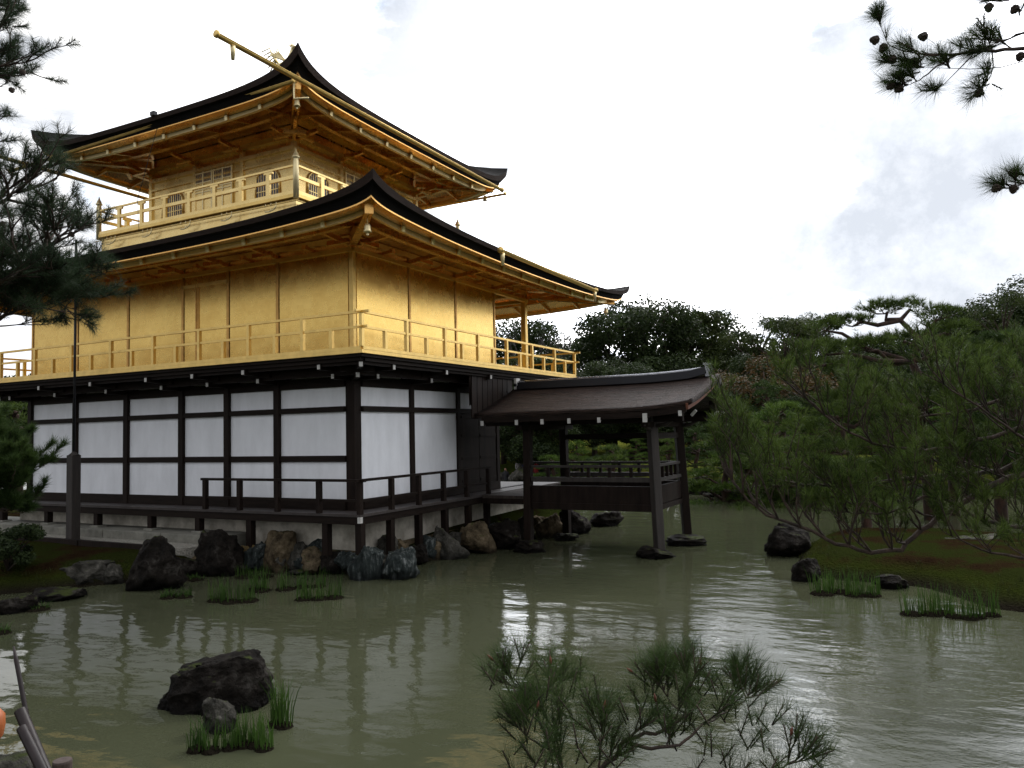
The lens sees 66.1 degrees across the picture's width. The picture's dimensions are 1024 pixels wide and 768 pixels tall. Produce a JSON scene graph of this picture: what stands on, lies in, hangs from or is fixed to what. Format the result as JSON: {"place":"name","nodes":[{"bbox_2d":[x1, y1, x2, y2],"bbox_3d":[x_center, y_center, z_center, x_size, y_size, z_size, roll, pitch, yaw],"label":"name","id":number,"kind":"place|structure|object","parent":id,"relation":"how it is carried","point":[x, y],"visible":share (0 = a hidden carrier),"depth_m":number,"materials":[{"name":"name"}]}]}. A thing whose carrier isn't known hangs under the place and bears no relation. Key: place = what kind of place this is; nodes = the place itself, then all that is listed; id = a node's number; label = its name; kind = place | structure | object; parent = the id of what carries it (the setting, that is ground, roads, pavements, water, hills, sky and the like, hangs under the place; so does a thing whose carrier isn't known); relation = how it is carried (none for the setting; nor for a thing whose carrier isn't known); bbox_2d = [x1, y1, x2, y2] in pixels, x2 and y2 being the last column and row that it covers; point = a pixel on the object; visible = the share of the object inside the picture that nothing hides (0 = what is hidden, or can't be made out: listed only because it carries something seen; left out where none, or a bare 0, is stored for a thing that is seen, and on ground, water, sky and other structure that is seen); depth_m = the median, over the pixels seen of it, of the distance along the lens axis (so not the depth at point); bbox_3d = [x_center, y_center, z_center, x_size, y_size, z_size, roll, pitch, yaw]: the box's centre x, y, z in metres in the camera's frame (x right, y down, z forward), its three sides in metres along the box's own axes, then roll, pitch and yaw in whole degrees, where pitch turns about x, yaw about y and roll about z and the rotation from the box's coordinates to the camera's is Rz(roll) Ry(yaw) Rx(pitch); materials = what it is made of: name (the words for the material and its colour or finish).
{"place":"outdoors","nodes":[
{"label":"outdoors","id":0,"kind":"place"},
{"bbox_2d":[44,534,197,557],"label":"gravel path","id":1,"kind":"structure","parent":0,"point":[184,549],"depth_m":17.89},
{"bbox_2d":[0,479,1023,767],"bbox_3d":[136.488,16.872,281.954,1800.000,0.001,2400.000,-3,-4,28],"label":"water","id":2,"kind":"structure","parent":0,"point":[382,673],"depth_m":10.42,"materials":[{"name":"liquid"}]},
{"bbox_2d":[0,594,38,614],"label":"rock","id":3,"kind":"object","parent":2,"relation":"in","point":[19,604],"visible":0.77,"depth_m":13.54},
{"bbox_2d":[32,586,87,602],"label":"rock","id":4,"kind":"object","parent":2,"relation":"in","point":[50,594],"visible":0.91,"depth_m":14.57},
{"bbox_2d":[125,535,187,591],"bbox_3d":[-7.002,3.661,15.479,1.111,1.398,0.822,-3,-4,21],"label":"rock","id":5,"kind":"object","parent":2,"relation":"in","point":[157,564],"visible":0.88,"depth_m":15.24,"materials":[{"name":"stone"}]},
{"bbox_2d":[160,587,192,599],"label":"iris clump","id":6,"kind":"object","parent":2,"relation":"in","point":[170,595],"visible":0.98,"depth_m":14.49,"materials":[{"name":"green plant"}]},
{"bbox_2d":[157,648,276,715],"bbox_3d":[-3.266,3.342,8.676,1.266,0.771,0.760,-1,-3,0],"label":"rock","id":7,"kind":"object","parent":2,"relation":"in","point":[237,679],"visible":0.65,"depth_m":8.47,"materials":[{"name":"stone"}]},
{"bbox_2d":[202,697,236,734],"bbox_3d":[-2.945,3.360,7.882,0.373,0.431,0.287,-1,-3,0],"label":"rock","id":8,"kind":"object","parent":2,"relation":"in","point":[226,709],"visible":0.69,"depth_m":7.82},
{"bbox_2d":[186,705,276,755],"bbox_3d":[-2.641,3.346,7.414,0.897,0.578,0.310,-1,-3,-4],"label":"iris clump","id":9,"kind":"object","parent":2,"relation":"in","point":[257,741],"visible":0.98,"depth_m":7.37,"materials":[{"name":"green plant"}]},
{"bbox_2d":[207,574,259,604],"bbox_3d":[-5.010,3.748,14.121,1.004,0.698,0.636,-3,-4,28],"label":"iris clump","id":10,"kind":"object","parent":2,"relation":"in","point":[224,600],"visible":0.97,"depth_m":14.03,"materials":[{"name":"green plant"}]},
{"bbox_2d":[244,541,265,570],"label":"rock","id":11,"kind":"object","parent":2,"relation":"on","point":[253,556],"visible":0.71,"depth_m":17.20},
{"bbox_2d":[247,565,295,592],"bbox_3d":[-4.620,3.799,15.096,0.974,0.696,0.640,0,-4,-16],"label":"iris clump","id":12,"kind":"object","parent":2,"relation":"in","point":[262,588],"visible":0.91,"depth_m":15.01,"materials":[{"name":"green plant"}]},
{"bbox_2d":[261,671,302,730],"bbox_3d":[-2.361,3.279,7.945,0.470,0.764,0.296,-3,-4,22],"label":"iris clump","id":13,"kind":"object","parent":2,"relation":"in","point":[281,712],"visible":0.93,"depth_m":7.92,"materials":[{"name":"green plant"}]},
{"bbox_2d":[287,541,305,569],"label":"rock","id":14,"kind":"object","parent":2,"relation":"in","point":[298,549],"visible":0.59,"depth_m":17.04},
{"bbox_2d":[301,546,321,574],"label":"rock","id":15,"kind":"object","parent":2,"relation":"in","point":[311,559],"visible":0.77,"depth_m":16.69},
{"bbox_2d":[294,573,347,601],"bbox_3d":[-3.449,3.701,14.143,0.994,0.723,0.474,-1,-3,-1],"label":"iris clump","id":16,"kind":"object","parent":2,"relation":"in","point":[319,596],"visible":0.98,"depth_m":14.06,"materials":[{"name":"green plant"}]},
{"bbox_2d":[319,550,341,574],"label":"rock","id":17,"kind":"object","parent":2,"relation":"on","point":[329,564],"visible":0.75,"depth_m":16.56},
{"bbox_2d":[334,551,354,570],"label":"rock","id":18,"kind":"object","parent":2,"relation":"on","point":[342,559],"visible":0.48,"depth_m":16.37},
{"bbox_2d":[347,545,384,580],"bbox_3d":[-2.998,3.727,16.067,0.750,0.921,0.574,0,-4,-26],"label":"rock","id":19,"kind":"object","parent":2,"relation":"in","point":[366,564],"visible":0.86,"depth_m":15.87,"materials":[{"name":"stone"}]},
{"bbox_2d":[382,546,419,579],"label":"rock","id":20,"kind":"object","parent":2,"relation":"in","point":[400,563],"visible":0.83,"depth_m":15.80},
{"bbox_2d":[433,525,469,559],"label":"rock","id":21,"kind":"object","parent":2,"relation":"in","point":[452,548],"visible":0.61,"depth_m":18.19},
{"bbox_2d":[460,521,497,553],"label":"rock","id":22,"kind":"object","parent":2,"relation":"in","point":[476,536],"visible":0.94,"depth_m":18.96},
{"bbox_2d":[489,520,523,548],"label":"rock","id":23,"kind":"object","parent":2,"relation":"in","point":[507,534],"visible":0.73,"depth_m":19.50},
{"bbox_2d":[513,540,545,553],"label":"rock","id":24,"kind":"object","parent":2,"relation":"in","point":[528,546],"visible":0.91,"depth_m":18.91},
{"bbox_2d":[534,513,562,537],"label":"rock","id":25,"kind":"object","parent":2,"relation":"in","point":[549,526],"visible":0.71,"depth_m":21.56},
{"bbox_2d":[559,510,591,533],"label":"rock","id":26,"kind":"object","parent":2,"relation":"in","point":[580,524],"visible":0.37,"depth_m":22.13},
{"bbox_2d":[469,363,725,550],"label":"fishing pavilion","id":27,"kind":"structure","parent":2,"relation":"in","point":[652,403],"depth_m":19.36,"materials":[{"name":"brown wood"}]},
{"bbox_2d":[590,511,623,526],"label":"rock","id":28,"kind":"object","parent":2,"relation":"in","point":[611,518],"visible":0.86,"depth_m":23.77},
{"bbox_2d":[636,545,676,558],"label":"rock","id":29,"kind":"object","parent":2,"relation":"in","point":[648,552],"visible":0.88,"depth_m":17.64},
{"bbox_2d":[665,534,706,545],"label":"rock","id":30,"kind":"object","parent":2,"relation":"in","point":[685,540],"visible":0.96,"depth_m":19.47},
{"bbox_2d":[791,558,820,581],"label":"rock","id":31,"kind":"object","parent":2,"relation":"in","point":[810,566],"visible":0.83,"depth_m":14.64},
{"bbox_2d":[805,563,851,596],"bbox_3d":[5.528,3.463,13.619,0.857,0.719,0.568,0,-4,-24],"label":"iris clump","id":32,"kind":"object","parent":2,"relation":"in","point":[828,592],"visible":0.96,"depth_m":13.56,"materials":[{"name":"green plant"}]},
{"bbox_2d":[843,569,881,597],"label":"iris clump","id":33,"kind":"object","parent":2,"relation":"in","point":[859,592],"visible":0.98,"depth_m":13.30,"materials":[{"name":"green plant"}]},
{"bbox_2d":[897,580,955,616],"bbox_3d":[6.324,3.341,11.955,0.900,0.724,0.454,-1,-3,0],"label":"iris clump","id":34,"kind":"object","parent":2,"relation":"in","point":[936,611],"visible":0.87,"depth_m":11.93,"materials":[{"name":"green plant"}]},
{"bbox_2d":[939,582,1001,620],"bbox_3d":[6.920,3.313,11.727,0.911,0.723,0.529,0,-4,-14],"label":"iris clump","id":35,"kind":"object","parent":2,"relation":"in","point":[974,616],"visible":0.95,"depth_m":11.68,"materials":[{"name":"green plant"}]},
{"bbox_2d":[0,427,1023,612],"bbox_3d":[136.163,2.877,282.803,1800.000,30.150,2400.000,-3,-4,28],"label":"ground","id":36,"kind":"structure","parent":0,"point":[969,567],"depth_m":15.45,"materials":[{"name":"plant"}]},
{"bbox_2d":[0,401,27,493],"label":"garden pine","id":37,"kind":"object","parent":36,"relation":"on","point":[16,414],"visible":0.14,"depth_m":35.87,"materials":[{"name":"green plant"}]},
{"bbox_2d":[0,750,32,767],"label":"rock","id":38,"kind":"object","parent":36,"relation":"on","point":[19,759],"visible":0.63,"depth_m":3.51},
{"bbox_2d":[13,646,33,767],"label":"stake","id":39,"kind":"object","parent":36,"relation":"on","point":[20,682],"visible":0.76,"depth_m":2.86,"materials":[{"name":"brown wood"}]},
{"bbox_2d":[0,523,47,570],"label":"shrub","id":40,"kind":"object","parent":36,"relation":"on","point":[10,546],"visible":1,"depth_m":15.57,"materials":[{"name":"green plant"}]},
{"bbox_2d":[0,399,76,515],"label":"pine tree","id":41,"kind":"object","parent":36,"relation":"on","point":[20,460],"visible":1,"depth_m":9.36,"materials":[{"name":"green plant"}]},
{"bbox_2d":[52,757,72,767],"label":"stump post","id":42,"kind":"object","parent":36,"relation":"on","point":[63,762],"visible":1,"depth_m":2.34,"materials":[{"name":"brown wood"}]},
{"bbox_2d":[16,724,47,767],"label":"bamboo pipe","id":43,"kind":"object","parent":42,"relation":"attached to","point":[30,746],"visible":1,"depth_m":2.35,"materials":[{"name":"black"}]},
{"bbox_2d":[14,707,51,767],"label":"bamboo pipe","id":44,"kind":"object","parent":42,"relation":"attached to","point":[22,715],"visible":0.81,"depth_m":2.47,"materials":[{"name":"black"}]},
{"bbox_2d":[0,0,144,338],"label":"pine tree","id":45,"kind":"object","parent":36,"relation":"on","point":[42,265],"visible":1,"depth_m":5.82,"materials":[{"name":"green plant"}]},
{"bbox_2d":[66,239,80,538],"bbox_3d":[-10.663,0.276,19.168,0.400,7.700,0.400,-3,-4,28],"label":"mast","id":46,"kind":"object","parent":36,"relation":"on","point":[73,487],"visible":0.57,"depth_m":18.97,"materials":[{"name":"grey metal"}]},
{"bbox_2d":[19,536,142,549],"bbox_3d":[-12.842,3.880,19.918,12.362,0.140,0.120,-3,-4,29],"label":"timber edging","id":47,"kind":"object","parent":36,"relation":"on","point":[88,543],"visible":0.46,"depth_m":18.17,"materials":[{"name":"brown wood"}]},
{"bbox_2d":[59,560,116,584],"bbox_3d":[-8.729,3.915,16.263,1.112,0.593,0.921,-1,-3,0],"label":"rock","id":48,"kind":"object","parent":36,"relation":"on","point":[82,572],"visible":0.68,"depth_m":16.01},
{"bbox_2d":[103,563,123,584],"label":"rock","id":49,"kind":"object","parent":36,"relation":"on","point":[113,574],"visible":0.91,"depth_m":16.04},
{"bbox_2d":[0,516,245,545],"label":"stone terrace","id":50,"kind":"structure","parent":36,"relation":"on","point":[172,535],"depth_m":19.07,"materials":[{"name":"stone"}]},
{"bbox_2d":[194,529,245,576],"bbox_3d":[-6.296,3.740,16.995,0.953,1.259,0.798,-3,-4,27],"label":"rock","id":51,"kind":"object","parent":36,"relation":"on","point":[218,552],"visible":0.88,"depth_m":16.71,"materials":[{"name":"stone"}]},
{"bbox_2d":[263,530,296,572],"bbox_3d":[-5.062,3.813,17.349,0.765,1.189,0.770,2,-5,-40],"label":"rock","id":52,"kind":"object","parent":36,"relation":"on","point":[280,544],"visible":0.59,"depth_m":17.08,"materials":[{"name":"stone"}]},
{"bbox_2d":[0,30,629,572],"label":"golden pavilion","id":53,"kind":"structure","parent":36,"relation":"on","point":[298,338],"depth_m":19.25,"materials":[{"name":"paint"}]},
{"bbox_2d":[161,191,183,217],"bbox_3d":[-9.647,-4.987,22.348,0.908,0.992,0.054,-3,-4,28],"label":"arched window","id":54,"kind":"structure","parent":53,"relation":"in","point":[178,209],"depth_m":22.31,"materials":[{"name":"gold metal"}]},
{"bbox_2d":[195,170,212,210],"bbox_3d":[-8.537,-5.102,21.758,0.740,1.550,0.052,-3,-4,28],"label":"door","id":55,"kind":"structure","parent":53,"relation":"in","point":[205,203],"depth_m":21.74,"materials":[{"name":"gold metal"}]},
{"bbox_2d":[213,165,233,205],"bbox_3d":[-7.865,-5.139,21.405,0.740,1.550,0.052,-3,-4,28],"label":"door","id":56,"kind":"structure","parent":53,"relation":"in","point":[225,199],"depth_m":21.37,"materials":[{"name":"gold metal"}]},
{"bbox_2d":[255,168,279,197],"bbox_3d":[-6.427,-5.164,20.658,0.908,0.992,0.054,-3,-4,28],"label":"arched window","id":57,"kind":"structure","parent":53,"relation":"in","point":[275,188],"depth_m":20.70,"materials":[{"name":"gold metal"}]},
{"bbox_2d":[307,173,329,196],"bbox_3d":[-5.168,-5.170,21.049,0.054,0.992,0.908,-3,-4,28],"label":"arched window","id":58,"kind":"structure","parent":53,"relation":"in","point":[311,189],"depth_m":20.91,"materials":[{"name":"gold metal"}]},
{"bbox_2d":[461,413,479,484],"bbox_3d":[-1.154,1.750,21.250,0.095,1.910,0.950,-3,-4,28],"label":"door","id":59,"kind":"structure","parent":53,"relation":"in","point":[469,426],"depth_m":21.24,"materials":[{"name":"brown wood"}]},
{"bbox_2d":[478,418,496,482],"bbox_3d":[-0.702,1.792,22.107,0.095,1.910,0.950,-3,-4,28],"label":"door","id":60,"kind":"structure","parent":53,"relation":"in","point":[487,434],"depth_m":22.06,"materials":[{"name":"brown wood"}]},
{"bbox_2d":[496,315,561,364],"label":"broadleaf tree","id":61,"kind":"object","parent":36,"relation":"on","point":[537,330],"visible":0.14,"depth_m":70.14,"materials":[{"name":"green plant"}]},
{"bbox_2d":[497,353,567,387],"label":"broadleaf tree","id":62,"kind":"object","parent":36,"relation":"on","point":[537,360],"visible":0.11,"depth_m":55.09,"materials":[{"name":"green plant"}]},
{"bbox_2d":[500,322,574,373],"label":"broadleaf tree","id":63,"kind":"object","parent":36,"relation":"on","point":[540,348],"visible":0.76,"depth_m":57.71,"materials":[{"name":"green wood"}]},
{"bbox_2d":[499,426,579,464],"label":"broadleaf tree","id":64,"kind":"object","parent":36,"relation":"on","point":[513,451],"visible":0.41,"depth_m":46.21,"materials":[{"name":"green plant"}]},
{"bbox_2d":[510,425,584,452],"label":"broadleaf tree","id":65,"kind":"object","parent":36,"relation":"on","point":[546,437],"visible":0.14,"depth_m":46.77,"materials":[{"name":"green plant"}]},
{"bbox_2d":[534,331,598,444],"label":"broadleaf tree","id":66,"kind":"object","parent":36,"relation":"on","point":[549,351],"visible":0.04,"depth_m":76.65,"materials":[{"name":"green plant"}]},
{"bbox_2d":[544,440,598,476],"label":"garden pine","id":67,"kind":"object","parent":36,"relation":"on","point":[577,447],"visible":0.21,"depth_m":43.75,"materials":[{"name":"green plant"}]},
{"bbox_2d":[570,424,622,456],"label":"broadleaf tree","id":68,"kind":"object","parent":36,"relation":"on","point":[598,428],"visible":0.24,"depth_m":49.06,"materials":[{"name":"green plant"}]},
{"bbox_2d":[549,303,666,450],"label":"broadleaf tree","id":69,"kind":"object","parent":36,"relation":"on","point":[598,337],"visible":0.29,"depth_m":61.74,"materials":[{"name":"green plant"}]},
{"bbox_2d":[569,354,654,449],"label":"broadleaf tree","id":70,"kind":"object","parent":36,"relation":"on","point":[604,369],"visible":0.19,"depth_m":53.10,"materials":[{"name":"green plant"}]},
{"bbox_2d":[585,442,646,476],"bbox_3d":[4.894,4.768,40.299,4.464,3.624,4.386,-4,-5,40],"label":"garden pine","id":71,"kind":"object","parent":36,"relation":"on","point":[614,455],"visible":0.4,"depth_m":39.67,"materials":[{"name":"green plant"}]},
{"bbox_2d":[575,290,709,371],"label":"broadleaf tree","id":72,"kind":"object","parent":36,"relation":"on","point":[676,327],"visible":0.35,"depth_m":63.15,"materials":[{"name":"green plant"}]},
{"bbox_2d":[614,422,686,459],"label":"broadleaf tree","id":73,"kind":"object","parent":36,"relation":"on","point":[626,427],"visible":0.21,"depth_m":49.30,"materials":[{"name":"green plant"}]},
{"bbox_2d":[466,620,859,767],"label":"young pine","id":74,"kind":"object","parent":36,"relation":"on","point":[660,667],"visible":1,"depth_m":3.03,"materials":[{"name":"green plant"}]},
{"bbox_2d":[630,421,704,455],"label":"broadleaf tree","id":75,"kind":"object","parent":36,"relation":"on","point":[664,429],"visible":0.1,"depth_m":47.93,"materials":[{"name":"green plant"}]},
{"bbox_2d":[646,438,693,474],"bbox_3d":[7.510,3.826,38.233,2.875,2.591,2.926,1,-4,-31],"label":"garden pine","id":76,"kind":"object","parent":36,"relation":"on","point":[669,449],"visible":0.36,"depth_m":37.88,"materials":[{"name":"green plant"}]},
{"bbox_2d":[673,426,714,467],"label":"garden pine","id":77,"kind":"object","parent":36,"relation":"on","point":[695,434],"visible":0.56,"depth_m":36.83,"materials":[{"name":"green plant"}]},
{"bbox_2d":[659,308,735,440],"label":"broadleaf tree","id":78,"kind":"object","parent":36,"relation":"on","point":[709,345],"visible":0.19,"depth_m":66.38,"materials":[{"name":"green plant"}]},
{"bbox_2d":[688,309,756,373],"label":"broadleaf tree","id":79,"kind":"object","parent":36,"relation":"on","point":[739,335],"visible":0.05,"depth_m":67.94,"materials":[{"name":"green plant"}]},
{"bbox_2d":[687,442,782,505],"bbox_3d":[8.536,4.086,31.043,4.422,3.624,4.270,-2,-3,4],"label":"garden pine","id":80,"kind":"object","parent":36,"relation":"on","point":[725,487],"visible":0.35,"depth_m":30.67,"materials":[{"name":"green plant"}]},
{"bbox_2d":[717,313,786,361],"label":"broadleaf tree","id":81,"kind":"object","parent":36,"relation":"on","point":[729,337],"visible":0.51,"depth_m":62.22,"materials":[{"name":"green plant"}]},
{"bbox_2d":[723,351,783,387],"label":"broadleaf tree","id":82,"kind":"object","parent":36,"relation":"on","point":[736,360],"visible":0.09,"depth_m":57.31,"materials":[{"name":"green plant"}]},
{"bbox_2d":[729,358,797,395],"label":"broadleaf tree","id":83,"kind":"object","parent":36,"relation":"on","point":[759,365],"visible":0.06,"depth_m":56.57,"materials":[{"name":"green plant"}]},
{"bbox_2d":[688,416,839,509],"bbox_3d":[9.905,3.579,30.881,6.407,4.801,6.295,0,-4,-19],"label":"garden pine","id":84,"kind":"object","parent":36,"relation":"on","point":[713,463],"visible":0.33,"depth_m":30.54,"materials":[{"name":"green plant"}]},
{"bbox_2d":[727,377,805,440],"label":"broadleaf tree","id":85,"kind":"object","parent":36,"relation":"on","point":[768,391],"visible":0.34,"depth_m":41.81,"materials":[{"name":"green plant"}]},
{"bbox_2d":[712,353,838,413],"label":"broadleaf tree","id":86,"kind":"object","parent":36,"relation":"on","point":[750,391],"visible":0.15,"depth_m":50.52,"materials":[{"name":"green plant"}]},
{"bbox_2d":[716,400,835,488],"bbox_3d":[11.418,2.991,32.727,5.534,4.871,5.731,-3,-4,30],"label":"garden pine","id":87,"kind":"object","parent":36,"relation":"on","point":[782,406],"visible":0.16,"depth_m":32.78,"materials":[{"name":"green plant"}]},
{"bbox_2d":[743,315,821,363],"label":"broadleaf tree","id":88,"kind":"object","parent":36,"relation":"on","point":[795,325],"visible":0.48,"depth_m":60.27,"materials":[{"name":"green plant"}]},
{"bbox_2d":[764,523,810,555],"bbox_3d":[6.218,3.560,17.712,1.061,0.867,0.944,-1,-3,0],"label":"rock","id":89,"kind":"object","parent":36,"relation":"on","point":[786,539],"visible":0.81,"depth_m":17.43,"materials":[{"name":"stone"}]},
{"bbox_2d":[771,391,827,437],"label":"broadleaf tree","id":90,"kind":"object","parent":36,"relation":"on","point":[796,397],"visible":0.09,"depth_m":48.66,"materials":[{"name":"green plant"}]},
{"bbox_2d":[767,312,848,362],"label":"broadleaf tree","id":91,"kind":"object","parent":36,"relation":"on","point":[825,334],"visible":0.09,"depth_m":65.91,"materials":[{"name":"green plant"}]},
{"bbox_2d":[728,433,899,511],"bbox_3d":[11.321,3.744,28.645,6.184,4.016,6.076,-1,-3,-1],"label":"garden pine","id":92,"kind":"object","parent":36,"relation":"on","point":[775,491],"visible":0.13,"depth_m":28.47,"materials":[{"name":"green plant"}]},
{"bbox_2d":[742,396,935,526],"bbox_3d":[8.971,2.773,21.732,6.070,5.037,2.700,-1,-4,-12],"label":"pine tree","id":93,"kind":"object","parent":36,"relation":"on","point":[812,423],"visible":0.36,"depth_m":21.69,"materials":[{"name":"green plant"}]},
{"bbox_2d":[811,351,895,402],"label":"broadleaf tree","id":94,"kind":"object","parent":36,"relation":"on","point":[837,378],"visible":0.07,"depth_m":53.01,"materials":[{"name":"green plant"}]},
{"bbox_2d":[700,304,1023,559],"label":"pine tree","id":95,"kind":"object","parent":36,"relation":"on","point":[981,370],"visible":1,"depth_m":9.24,"materials":[{"name":"green plant"}]},
{"bbox_2d":[872,574,908,588],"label":"rock","id":96,"kind":"object","parent":36,"relation":"on","point":[889,581],"visible":0.82,"depth_m":13.84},
{"bbox_2d":[782,293,1023,520],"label":"pine tree","id":97,"kind":"object","parent":36,"relation":"on","point":[886,337],"visible":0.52,"depth_m":23.45,"materials":[{"name":"green plant"}]},
{"bbox_2d":[854,0,1023,201],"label":"pine tree","id":98,"kind":"object","parent":36,"relation":"on","point":[988,32],"visible":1,"depth_m":3.59,"materials":[{"name":"green plant"}]},
{"bbox_2d":[898,419,1020,515],"bbox_3d":[13.493,3.165,24.162,3.925,4.342,3.328,-3,-4,28],"label":"pine tree","id":99,"kind":"object","parent":36,"relation":"on","point":[949,481],"visible":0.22,"depth_m":24.07,"materials":[{"name":"green plant"}]},
{"bbox_2d":[919,290,1023,359],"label":"broadleaf tree","id":100,"kind":"object","parent":36,"relation":"on","point":[985,307],"visible":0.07,"depth_m":74.70,"materials":[{"name":"green plant"}]},
{"bbox_2d":[922,326,1023,520],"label":"pine tree","id":101,"kind":"object","parent":36,"relation":"on","point":[1000,505],"visible":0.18,"depth_m":22.85,"materials":[{"name":"green plant"}]},
{"bbox_2d":[945,274,1023,353],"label":"broadleaf tree","id":102,"kind":"object","parent":36,"relation":"on","point":[1014,285],"visible":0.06,"depth_m":75.32,"materials":[{"name":"green plant"}]},
{"bbox_2d":[966,287,1023,344],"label":"broadleaf tree","id":103,"kind":"object","parent":36,"relation":"on","point":[1003,325],"visible":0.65,"depth_m":66.59,"materials":[{"name":"green plant"}]},
{"bbox_2d":[0,0,1023,377],"label":"sky","id":104,"kind":"structure","parent":0,"point":[739,156],"materials":[{"name":"white"}]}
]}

